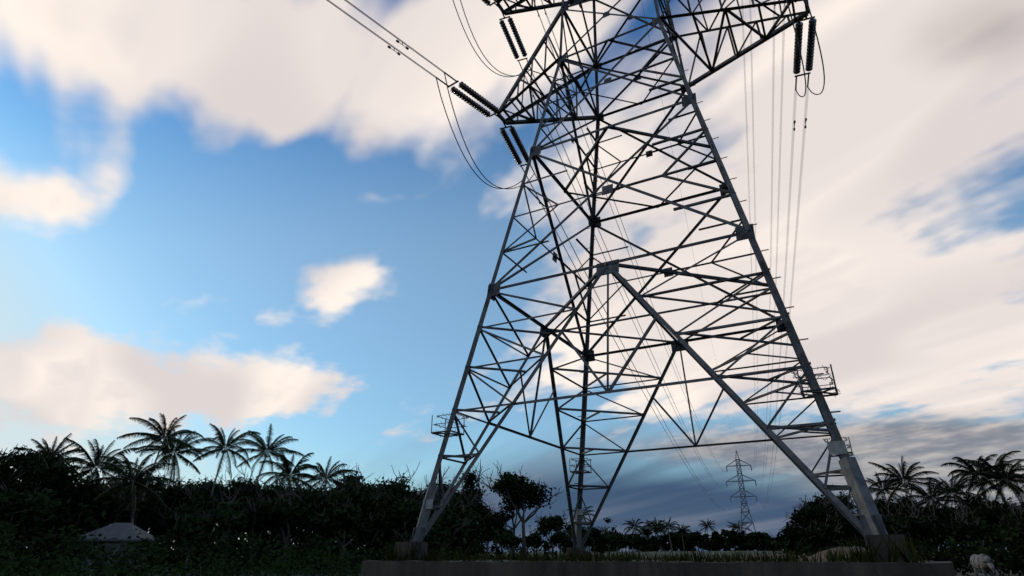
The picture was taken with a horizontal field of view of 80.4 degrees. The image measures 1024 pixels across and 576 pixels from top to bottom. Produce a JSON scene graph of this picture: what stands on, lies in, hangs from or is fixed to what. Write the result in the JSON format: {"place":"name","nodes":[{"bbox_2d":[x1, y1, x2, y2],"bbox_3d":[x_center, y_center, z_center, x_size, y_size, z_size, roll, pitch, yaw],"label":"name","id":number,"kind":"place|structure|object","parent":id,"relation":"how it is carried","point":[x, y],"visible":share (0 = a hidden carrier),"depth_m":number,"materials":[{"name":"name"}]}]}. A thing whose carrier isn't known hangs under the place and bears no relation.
{"place":"outdoors","nodes":[
{"label":"outdoors","id":0,"kind":"place"},
{"bbox_2d":[0,0,1023,551],"label":"sky","id":1,"kind":"structure","parent":0,"point":[244,215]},
{"bbox_2d":[19,550,1023,575],"bbox_3d":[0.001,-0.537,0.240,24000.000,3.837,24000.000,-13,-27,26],"label":"ground","id":2,"kind":"structure","parent":0,"point":[653,553],"depth_m":104.08,"materials":[{"name":"green plant"}]},
{"bbox_2d":[74,523,155,571],"bbox_3d":[-32.405,21.375,49.624,5.100,4.000,4.300,2,-24,-6],"label":"hut","id":3,"kind":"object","parent":2,"relation":"on","point":[121,531],"depth_m":48.44,"materials":[{"name":"paint"}]},
{"bbox_2d":[0,444,1023,575],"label":"tree","id":4,"kind":"object","parent":2,"relation":"on","point":[301,553],"depth_m":57.17,"materials":[{"name":"green plant"}]},
{"bbox_2d":[17,413,1023,564],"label":"palm","id":5,"kind":"object","parent":2,"relation":"on","point":[1014,478],"depth_m":84.31,"materials":[{"name":"green plant"}]},
{"bbox_2d":[96,440,1011,534],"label":"coconut palm","id":6,"kind":"object","parent":2,"relation":"on","point":[267,456],"visible":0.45,"depth_m":85.95,"materials":[{"name":"green"}]},
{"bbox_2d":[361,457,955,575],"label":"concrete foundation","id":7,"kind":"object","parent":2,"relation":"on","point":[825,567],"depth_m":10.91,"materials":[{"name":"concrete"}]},
{"bbox_2d":[326,0,885,552],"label":"transmission tower","id":8,"kind":"structure","parent":7,"relation":"on","point":[782,320],"depth_m":20.32,"materials":[{"name":"metal"}]},
{"bbox_2d":[383,526,934,562],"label":"grass tufts","id":9,"kind":"object","parent":2,"relation":"on","point":[866,557],"visible":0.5,"depth_m":11.86,"materials":[{"name":"green plant"}]},
{"bbox_2d":[726,450,759,549],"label":"pylon","id":10,"kind":"object","parent":2,"relation":"on","point":[744,490],"visible":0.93,"depth_m":254.56,"materials":[{"name":"silver metal"}]},
{"bbox_2d":[970,554,994,575],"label":"sheep","id":11,"kind":"object","parent":2,"relation":"on","point":[982,563],"visible":1,"depth_m":32.16}
]}

